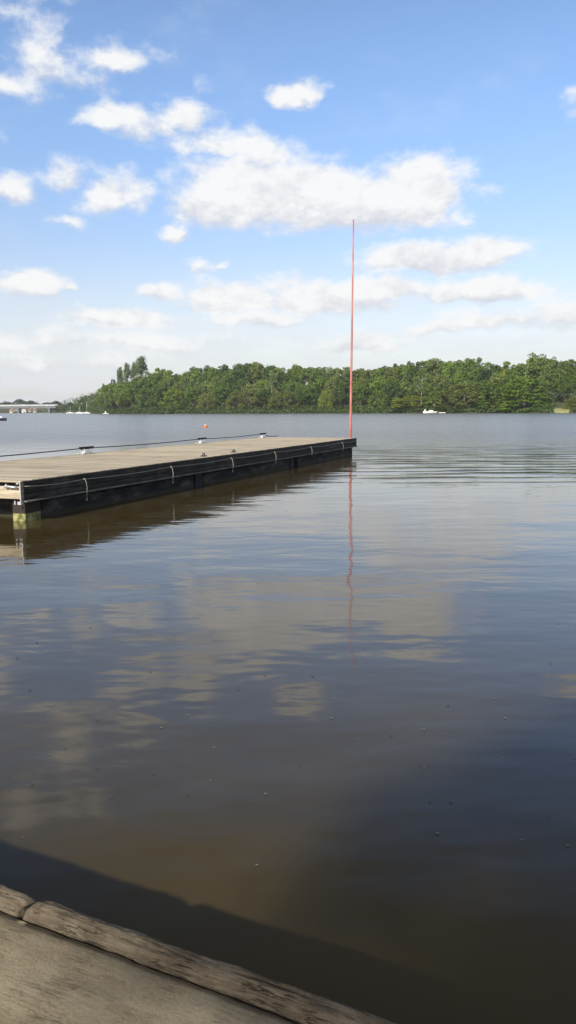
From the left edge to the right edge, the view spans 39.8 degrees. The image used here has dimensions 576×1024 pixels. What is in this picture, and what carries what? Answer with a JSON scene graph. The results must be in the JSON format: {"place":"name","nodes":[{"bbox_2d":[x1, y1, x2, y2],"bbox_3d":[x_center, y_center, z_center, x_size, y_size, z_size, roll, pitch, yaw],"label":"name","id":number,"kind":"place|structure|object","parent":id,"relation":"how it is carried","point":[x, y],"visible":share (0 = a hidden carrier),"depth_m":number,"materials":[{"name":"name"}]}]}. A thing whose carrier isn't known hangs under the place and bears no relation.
{"place":"outdoors","nodes":[
{"label":"outdoors","id":0,"kind":"place"},
{"bbox_2d":[0,395,571,413],"bbox_3d":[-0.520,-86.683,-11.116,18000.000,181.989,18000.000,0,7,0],"label":"ground","id":1,"kind":"structure","parent":0,"point":[560,404],"depth_m":502.36,"materials":[{"name":"green plant"}]},
{"bbox_2d":[0,404,57,412],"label":"road bridge","id":2,"kind":"structure","parent":1,"relation":"on","point":[49,407],"depth_m":947.70,"materials":[{"name":"concrete"}]},
{"bbox_2d":[0,399,64,405],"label":"distant woods","id":3,"kind":"object","parent":1,"relation":"on","point":[20,401],"visible":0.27,"depth_m":1209.20,"materials":[{"name":"green plant"}]},
{"bbox_2d":[94,396,107,411],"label":"broadleaf tree","id":4,"kind":"object","parent":1,"relation":"on","point":[100,400],"visible":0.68,"depth_m":565.87,"materials":[{"name":"green plant"}]},
{"bbox_2d":[95,384,121,407],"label":"broadleaf tree","id":5,"kind":"object","parent":1,"relation":"on","point":[105,387],"visible":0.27,"depth_m":578.47,"materials":[{"name":"green plant"}]},
{"bbox_2d":[103,388,116,407],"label":"broadleaf tree","id":6,"kind":"object","parent":1,"relation":"on","point":[108,399],"visible":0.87,"depth_m":557.38,"materials":[{"name":"green plant"}]},
{"bbox_2d":[111,389,124,407],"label":"broadleaf tree","id":7,"kind":"object","parent":1,"relation":"on","point":[119,397],"visible":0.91,"depth_m":550.15,"materials":[{"name":"green plant"}]},
{"bbox_2d":[117,367,124,382],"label":"poplar tree","id":8,"kind":"object","parent":1,"relation":"on","point":[119,375],"visible":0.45,"depth_m":609.36,"materials":[{"name":"green plant"}]},
{"bbox_2d":[110,383,133,405],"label":"broadleaf tree","id":9,"kind":"object","parent":1,"relation":"on","point":[117,386],"visible":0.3,"depth_m":569.27,"materials":[{"name":"green plant"}]},
{"bbox_2d":[121,362,133,381],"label":"poplar tree","id":10,"kind":"object","parent":1,"relation":"on","point":[127,369],"visible":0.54,"depth_m":608.11,"materials":[{"name":"green plant"}]},
{"bbox_2d":[123,384,139,410],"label":"broadleaf tree","id":11,"kind":"object","parent":1,"relation":"on","point":[130,395],"visible":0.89,"depth_m":540.77,"materials":[{"name":"green plant"}]},
{"bbox_2d":[132,355,148,402],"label":"poplar tree","id":12,"kind":"object","parent":1,"relation":"on","point":[141,365],"visible":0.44,"depth_m":601.29,"materials":[{"name":"green plant"}]},
{"bbox_2d":[133,378,153,407],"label":"broadleaf tree","id":13,"kind":"object","parent":1,"relation":"on","point":[143,382],"visible":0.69,"depth_m":548.44,"materials":[{"name":"green plant"}]},
{"bbox_2d":[133,388,156,410],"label":"broadleaf tree","id":14,"kind":"object","parent":1,"relation":"on","point":[142,397],"visible":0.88,"depth_m":530.35,"materials":[{"name":"green plant"}]},
{"bbox_2d":[147,373,166,408],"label":"broadleaf tree","id":15,"kind":"object","parent":1,"relation":"on","point":[156,379],"visible":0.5,"depth_m":546.41,"materials":[{"name":"green plant"}]},
{"bbox_2d":[149,382,168,406],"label":"broadleaf tree","id":16,"kind":"object","parent":1,"relation":"on","point":[158,391],"visible":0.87,"depth_m":524.02,"materials":[{"name":"green plant"}]},
{"bbox_2d":[155,377,177,404],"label":"broadleaf tree","id":17,"kind":"object","parent":1,"relation":"on","point":[169,380],"visible":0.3,"depth_m":535.40,"materials":[{"name":"green plant"}]},
{"bbox_2d":[157,388,190,409],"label":"broadleaf tree","id":18,"kind":"object","parent":1,"relation":"on","point":[173,397],"visible":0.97,"depth_m":513.96,"materials":[{"name":"green plant"}]},
{"bbox_2d":[167,382,185,404],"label":"broadleaf tree","id":19,"kind":"object","parent":1,"relation":"on","point":[181,387],"visible":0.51,"depth_m":530.62,"materials":[{"name":"green plant"}]},
{"bbox_2d":[180,371,192,383],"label":"broadleaf tree","id":20,"kind":"object","parent":1,"relation":"on","point":[185,376],"visible":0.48,"depth_m":562.90,"materials":[{"name":"green plant"}]},
{"bbox_2d":[184,384,201,406],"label":"broadleaf tree","id":21,"kind":"object","parent":1,"relation":"on","point":[192,393],"visible":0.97,"depth_m":508.61,"materials":[{"name":"green plant"}]},
{"bbox_2d":[188,368,206,403],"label":"broadleaf tree","id":22,"kind":"object","parent":1,"relation":"on","point":[197,374],"visible":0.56,"depth_m":560.43,"materials":[{"name":"green plant"}]},
{"bbox_2d":[194,380,208,405],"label":"broadleaf tree","id":23,"kind":"object","parent":1,"relation":"on","point":[203,387],"visible":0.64,"depth_m":528.49,"materials":[{"name":"green plant"}]},
{"bbox_2d":[196,392,218,409],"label":"broadleaf tree","id":24,"kind":"object","parent":1,"relation":"on","point":[208,398],"visible":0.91,"depth_m":502.22,"materials":[{"name":"green plant"}]},
{"bbox_2d":[202,367,221,382],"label":"broadleaf tree","id":25,"kind":"object","parent":1,"relation":"on","point":[212,371],"visible":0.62,"depth_m":553.75,"materials":[{"name":"green plant"}]},
{"bbox_2d":[207,376,222,398],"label":"broadleaf tree","id":26,"kind":"object","parent":1,"relation":"on","point":[213,383],"visible":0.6,"depth_m":520.40,"materials":[{"name":"green plant"}]},
{"bbox_2d":[209,384,233,408],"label":"broadleaf tree","id":27,"kind":"object","parent":1,"relation":"on","point":[224,389],"visible":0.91,"depth_m":494.91,"materials":[{"name":"green plant"}]},
{"bbox_2d":[215,365,231,381],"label":"broadleaf tree","id":28,"kind":"object","parent":1,"relation":"on","point":[224,370],"visible":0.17,"depth_m":553.09,"materials":[{"name":"green plant"}]},
{"bbox_2d":[219,377,235,406],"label":"broadleaf tree","id":29,"kind":"object","parent":1,"relation":"on","point":[227,380],"visible":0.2,"depth_m":513.45,"materials":[{"name":"green plant"}]},
{"bbox_2d":[225,390,248,410],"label":"broadleaf tree","id":30,"kind":"object","parent":1,"relation":"on","point":[238,394],"visible":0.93,"depth_m":488.83,"materials":[{"name":"green plant"}]},
{"bbox_2d":[229,363,245,385],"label":"broadleaf tree","id":31,"kind":"object","parent":1,"relation":"on","point":[233,374],"visible":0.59,"depth_m":541.86,"materials":[{"name":"green plant"}]},
{"bbox_2d":[235,363,260,385],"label":"broadleaf tree","id":32,"kind":"object","parent":1,"relation":"on","point":[243,368],"visible":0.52,"depth_m":536.31,"materials":[{"name":"green plant"}]},
{"bbox_2d":[239,383,259,406],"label":"broadleaf tree","id":33,"kind":"object","parent":1,"relation":"on","point":[250,391],"visible":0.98,"depth_m":485.30,"materials":[{"name":"green plant"}]},
{"bbox_2d":[247,362,264,387],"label":"broadleaf tree","id":34,"kind":"object","parent":1,"relation":"on","point":[257,369],"visible":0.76,"depth_m":535.02,"materials":[{"name":"green plant"}]},
{"bbox_2d":[255,389,272,409],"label":"broadleaf tree","id":35,"kind":"object","parent":1,"relation":"on","point":[263,394],"visible":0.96,"depth_m":481.69,"materials":[{"name":"green plant"}]},
{"bbox_2d":[255,379,273,402],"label":"broadleaf tree","id":36,"kind":"object","parent":1,"relation":"on","point":[261,383],"visible":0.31,"depth_m":502.99,"materials":[{"name":"green plant"}]},
{"bbox_2d":[258,365,278,390],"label":"broadleaf tree","id":37,"kind":"object","parent":1,"relation":"on","point":[265,375],"visible":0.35,"depth_m":530.05,"materials":[{"name":"green plant"}]},
{"bbox_2d":[263,371,279,395],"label":"broadleaf tree","id":38,"kind":"object","parent":1,"relation":"on","point":[272,374],"visible":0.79,"depth_m":489.58,"materials":[{"name":"green plant"}]},
{"bbox_2d":[267,376,284,405],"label":"broadleaf tree","id":39,"kind":"object","parent":1,"relation":"on","point":[276,386],"visible":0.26,"depth_m":497.24,"materials":[{"name":"green plant"}]},
{"bbox_2d":[265,390,301,409],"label":"broadleaf tree","id":40,"kind":"object","parent":1,"relation":"on","point":[273,398],"visible":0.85,"depth_m":474.29,"materials":[{"name":"green plant"}]},
{"bbox_2d":[275,368,295,381],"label":"broadleaf tree","id":41,"kind":"object","parent":1,"relation":"on","point":[284,376],"visible":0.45,"depth_m":523.99,"materials":[{"name":"green plant"}]},
{"bbox_2d":[279,380,295,403],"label":"broadleaf tree","id":42,"kind":"object","parent":1,"relation":"on","point":[290,385],"visible":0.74,"depth_m":493.51,"materials":[{"name":"green plant"}]},
{"bbox_2d":[0,377,575,413],"bbox_3d":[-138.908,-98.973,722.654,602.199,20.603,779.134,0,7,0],"label":"undergrowth","id":43,"kind":"object","parent":1,"relation":"on","point":[545,408],"visible":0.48,"depth_m":451.62,"materials":[{"name":"green plant"}]},
{"bbox_2d":[287,364,305,386],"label":"broadleaf tree","id":44,"kind":"object","parent":1,"relation":"on","point":[294,370],"visible":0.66,"depth_m":524.46,"materials":[{"name":"green plant"}]},
{"bbox_2d":[289,386,307,396],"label":"broadleaf tree","id":45,"kind":"object","parent":1,"relation":"on","point":[297,391],"visible":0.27,"depth_m":487.98,"materials":[{"name":"green plant"}]},
{"bbox_2d":[294,393,312,405],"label":"broadleaf tree","id":46,"kind":"object","parent":1,"relation":"on","point":[305,399],"visible":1,"depth_m":464.94,"materials":[{"name":"green plant"}]},
{"bbox_2d":[298,367,321,390],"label":"broadleaf tree","id":47,"kind":"object","parent":1,"relation":"on","point":[306,374],"visible":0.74,"depth_m":512.81,"materials":[{"name":"green plant"}]},
{"bbox_2d":[303,384,319,397],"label":"broadleaf tree","id":48,"kind":"object","parent":1,"relation":"on","point":[310,391],"visible":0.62,"depth_m":482.12,"materials":[{"name":"green plant"}]},
{"bbox_2d":[313,367,326,382],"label":"broadleaf tree","id":49,"kind":"object","parent":1,"relation":"on","point":[317,371],"visible":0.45,"depth_m":513.90,"materials":[{"name":"green plant"}]},
{"bbox_2d":[310,378,330,397],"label":"broadleaf tree","id":50,"kind":"object","parent":1,"relation":"on","point":[318,385],"visible":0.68,"depth_m":477.64,"materials":[{"name":"green plant"}]},
{"bbox_2d":[318,390,333,409],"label":"broadleaf tree","id":51,"kind":"object","parent":1,"relation":"on","point":[328,397],"visible":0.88,"depth_m":454.96,"materials":[{"name":"green plant"}]},
{"bbox_2d":[317,367,335,391],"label":"broadleaf tree","id":52,"kind":"object","parent":1,"relation":"on","point":[323,369],"visible":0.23,"depth_m":510.39,"materials":[{"name":"green plant"}]},
{"bbox_2d":[324,368,342,386],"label":"broadleaf tree","id":53,"kind":"object","parent":1,"relation":"on","point":[331,373],"visible":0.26,"depth_m":506.86,"materials":[{"name":"green plant"}]},
{"bbox_2d":[322,375,347,406],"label":"broadleaf tree","id":54,"kind":"object","parent":1,"relation":"on","point":[334,378],"visible":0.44,"depth_m":469.31,"materials":[{"name":"green plant"}]},
{"bbox_2d":[329,387,348,406],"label":"broadleaf tree","id":55,"kind":"object","parent":1,"relation":"on","point":[338,396],"visible":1,"depth_m":447.23,"materials":[{"name":"green plant"}]},
{"bbox_2d":[333,367,349,385],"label":"broadleaf tree","id":56,"kind":"object","parent":1,"relation":"on","point":[345,369],"visible":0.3,"depth_m":501.55,"materials":[{"name":"green plant"}]},
{"bbox_2d":[334,381,352,404],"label":"broadleaf tree","id":57,"kind":"object","parent":1,"relation":"on","point":[345,389],"visible":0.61,"depth_m":460.68,"materials":[{"name":"green plant"}]},
{"bbox_2d":[349,382,370,408],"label":"broadleaf tree","id":58,"kind":"object","parent":1,"relation":"on","point":[358,390],"visible":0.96,"depth_m":433.87,"materials":[{"name":"green plant"}]},
{"bbox_2d":[349,368,370,380],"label":"broadleaf tree","id":59,"kind":"object","parent":1,"relation":"on","point":[357,374],"visible":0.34,"depth_m":496.45,"materials":[{"name":"green plant"}]},
{"bbox_2d":[358,379,376,404],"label":"broadleaf tree","id":60,"kind":"object","parent":1,"relation":"on","point":[367,385],"visible":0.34,"depth_m":453.49,"materials":[{"name":"green plant"}]},
{"bbox_2d":[359,369,378,388],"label":"broadleaf tree","id":61,"kind":"object","parent":1,"relation":"on","point":[365,372],"visible":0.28,"depth_m":482.83,"materials":[{"name":"green plant"}]},
{"bbox_2d":[367,390,387,408],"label":"broadleaf tree","id":62,"kind":"object","parent":1,"relation":"on","point":[377,394],"visible":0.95,"depth_m":426.67,"materials":[{"name":"green plant"}]},
{"bbox_2d":[369,376,387,396],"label":"broadleaf tree","id":63,"kind":"object","parent":1,"relation":"on","point":[377,383],"visible":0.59,"depth_m":447.49,"materials":[{"name":"green plant"}]},
{"bbox_2d":[374,366,393,378],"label":"broadleaf tree","id":64,"kind":"object","parent":1,"relation":"on","point":[382,372],"visible":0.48,"depth_m":475.11,"materials":[{"name":"green plant"}]},
{"bbox_2d":[381,378,399,402],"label":"broadleaf tree","id":65,"kind":"object","parent":1,"relation":"on","point":[389,381],"visible":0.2,"depth_m":442.67,"materials":[{"name":"green plant"}]},
{"bbox_2d":[381,382,402,405],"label":"broadleaf tree","id":66,"kind":"object","parent":1,"relation":"on","point":[392,390],"visible":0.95,"depth_m":421.30,"materials":[{"name":"green plant"}]},
{"bbox_2d":[383,367,401,384],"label":"broadleaf tree","id":67,"kind":"object","parent":1,"relation":"on","point":[394,372],"visible":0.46,"depth_m":471.63,"materials":[{"name":"green plant"}]},
{"bbox_2d":[392,364,409,391],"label":"broadleaf tree","id":68,"kind":"object","parent":1,"relation":"on","point":[401,369],"visible":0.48,"depth_m":473.50,"materials":[{"name":"green plant"}]},
{"bbox_2d":[397,381,415,396],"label":"broadleaf tree","id":69,"kind":"object","parent":1,"relation":"on","point":[406,386],"visible":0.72,"depth_m":435.00,"materials":[{"name":"green plant"}]},
{"bbox_2d":[390,395,431,408],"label":"broadleaf tree","id":70,"kind":"object","parent":1,"relation":"on","point":[410,397],"visible":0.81,"depth_m":407.96,"materials":[{"name":"green plant"}]},
{"bbox_2d":[402,361,424,384],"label":"broadleaf tree","id":71,"kind":"object","parent":1,"relation":"on","point":[410,376],"visible":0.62,"depth_m":459.83,"materials":[{"name":"green plant"}]},
{"bbox_2d":[408,368,432,406],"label":"broadleaf tree","id":72,"kind":"object","parent":1,"relation":"on","point":[422,370],"visible":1,"depth_m":417.12,"materials":[{"name":"green plant"}]},
{"bbox_2d":[422,379,435,405],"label":"broadleaf tree","id":73,"kind":"object","parent":1,"relation":"on","point":[428,388],"visible":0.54,"depth_m":418.95,"materials":[{"name":"green plant"}]},
{"bbox_2d":[420,358,445,382],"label":"broadleaf tree","id":74,"kind":"object","parent":1,"relation":"on","point":[428,366],"visible":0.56,"depth_m":453.31,"materials":[{"name":"green plant"}]},
{"bbox_2d":[426,386,448,406],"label":"broadleaf tree","id":75,"kind":"object","parent":1,"relation":"on","point":[432,397],"visible":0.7,"depth_m":399.04,"materials":[{"name":"green plant"}]},
{"bbox_2d":[430,374,450,389],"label":"broadleaf tree","id":76,"kind":"object","parent":1,"relation":"on","point":[440,381],"visible":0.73,"depth_m":416.65,"materials":[{"name":"green plant"}]},
{"bbox_2d":[439,361,455,380],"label":"broadleaf tree","id":77,"kind":"object","parent":1,"relation":"on","point":[450,365],"visible":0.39,"depth_m":448.77,"materials":[{"name":"green plant"}]},
{"bbox_2d":[454,369,464,383],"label":"broadleaf tree","id":78,"kind":"object","parent":1,"relation":"on","point":[458,377],"visible":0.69,"depth_m":430.97,"materials":[{"name":"green plant"}]},
{"bbox_2d":[450,359,469,379],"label":"broadleaf tree","id":79,"kind":"object","parent":1,"relation":"on","point":[457,366],"visible":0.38,"depth_m":448.12,"materials":[{"name":"green plant"}]},
{"bbox_2d":[432,384,493,408],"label":"broadleaf tree","id":80,"kind":"object","parent":1,"relation":"on","point":[444,394],"visible":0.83,"depth_m":389.60,"materials":[{"name":"green plant"}]},
{"bbox_2d":[459,358,476,381],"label":"broadleaf tree","id":81,"kind":"object","parent":1,"relation":"on","point":[465,366],"visible":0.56,"depth_m":443.49,"materials":[{"name":"green plant"}]},
{"bbox_2d":[465,357,483,381],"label":"broadleaf tree","id":82,"kind":"object","parent":1,"relation":"on","point":[474,373],"visible":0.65,"depth_m":439.88,"materials":[{"name":"green plant"}]},
{"bbox_2d":[473,380,496,398],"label":"broadleaf tree","id":83,"kind":"object","parent":1,"relation":"on","point":[482,384],"visible":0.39,"depth_m":401.34,"materials":[{"name":"green plant"}]},
{"bbox_2d":[476,370,494,388],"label":"broadleaf tree","id":84,"kind":"object","parent":1,"relation":"on","point":[488,375],"visible":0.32,"depth_m":419.69,"materials":[{"name":"green plant"}]},
{"bbox_2d":[483,364,504,379],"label":"broadleaf tree","id":85,"kind":"object","parent":1,"relation":"on","point":[494,368],"visible":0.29,"depth_m":432.41,"materials":[{"name":"green plant"}]},
{"bbox_2d":[475,383,514,411],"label":"broadleaf tree","id":86,"kind":"object","parent":1,"relation":"on","point":[496,391],"visible":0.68,"depth_m":377.83,"materials":[{"name":"green plant"}]},
{"bbox_2d":[489,372,505,401],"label":"broadleaf tree","id":87,"kind":"object","parent":1,"relation":"on","point":[496,378],"visible":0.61,"depth_m":399.24,"materials":[{"name":"green plant"}]},
{"bbox_2d":[499,374,516,390],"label":"broadleaf tree","id":88,"kind":"object","parent":1,"relation":"on","point":[508,379],"visible":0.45,"depth_m":392.64,"materials":[{"name":"green plant"}]},
{"bbox_2d":[500,361,517,376],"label":"broadleaf tree","id":89,"kind":"object","parent":1,"relation":"on","point":[508,370],"visible":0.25,"depth_m":432.53,"materials":[{"name":"green plant"}]},
{"bbox_2d":[514,363,525,375],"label":"broadleaf tree","id":90,"kind":"object","parent":1,"relation":"on","point":[520,366],"visible":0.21,"depth_m":430.00,"materials":[{"name":"green plant"}]},
{"bbox_2d":[496,377,550,410],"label":"broadleaf tree","id":91,"kind":"object","parent":1,"relation":"on","point":[521,382],"visible":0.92,"depth_m":366.31,"materials":[{"name":"green plant"}]},
{"bbox_2d":[523,352,550,379],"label":"broadleaf tree","id":92,"kind":"object","parent":1,"relation":"on","point":[531,368],"visible":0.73,"depth_m":404.54,"materials":[{"name":"green plant"}]},
{"bbox_2d":[539,356,556,394],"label":"broadleaf tree","id":93,"kind":"object","parent":1,"relation":"on","point":[552,365],"visible":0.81,"depth_m":400.82,"materials":[{"name":"green plant"}]},
{"bbox_2d":[544,368,567,401],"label":"broadleaf tree","id":94,"kind":"object","parent":1,"relation":"on","point":[553,378],"visible":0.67,"depth_m":397.09,"materials":[{"name":"green plant"}]},
{"bbox_2d":[556,371,574,402],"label":"broadleaf tree","id":95,"kind":"object","parent":1,"relation":"on","point":[563,379],"visible":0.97,"depth_m":392.03,"materials":[{"name":"green plant"}]},
{"bbox_2d":[557,359,575,398],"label":"broadleaf tree","id":96,"kind":"object","parent":1,"relation":"on","point":[565,366],"visible":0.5,"depth_m":412.59,"materials":[{"name":"green plant"}]},
{"bbox_2d":[561,395,575,408],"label":"broadleaf tree","id":97,"kind":"object","parent":1,"relation":"on","point":[566,405],"visible":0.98,"depth_m":353.98,"materials":[{"name":"green plant"}]},
{"bbox_2d":[0,413,575,1023],"bbox_3d":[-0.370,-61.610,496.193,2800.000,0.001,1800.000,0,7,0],"label":"water","id":98,"kind":"structure","parent":0,"point":[394,583],"depth_m":5.38,"materials":[{"name":"liquid"}]},
{"bbox_2d":[0,433,357,521],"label":"pontoon","id":99,"kind":"object","parent":98,"relation":"on","point":[20,501],"visible":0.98,"depth_m":19.48,"materials":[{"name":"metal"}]},
{"bbox_2d":[0,434,274,456],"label":"mooring line","id":100,"kind":"object","parent":99,"relation":"attached to","point":[124,445],"visible":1,"depth_m":25.09,"materials":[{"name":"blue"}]},
{"bbox_2d":[25,441,352,486],"bbox_3d":[-0.868,-1.783,24.630,0.012,0.058,22.213,2,8,20],"label":"side rope","id":101,"kind":"object","parent":99,"relation":"attached to","point":[168,467],"visible":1,"depth_m":18.82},
{"bbox_2d":[0,885,395,1023],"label":"landing stage","id":102,"kind":"object","parent":98,"relation":"in","point":[61,964],"visible":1,"depth_m":2.12,"materials":[{"name":"wood"}]},
{"bbox_2d":[349,219,353,437],"bbox_3d":[2.773,-7.155,34.782,0.201,10.913,0.378,0,7,0],"label":"marker pole","id":103,"kind":"object","parent":98,"relation":"in","point":[350,414],"visible":0.72,"depth_m":34.87,"materials":[{"name":"metal"}]},
{"bbox_2d":[0,0,575,404],"label":"sky","id":104,"kind":"structure","parent":0,"point":[184,184],"materials":[{"name":"blue"}]},
{"bbox_2d":[553,408,572,412],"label":"grass bank","id":105,"kind":"structure","parent":0,"point":[557,410],"depth_m":353.97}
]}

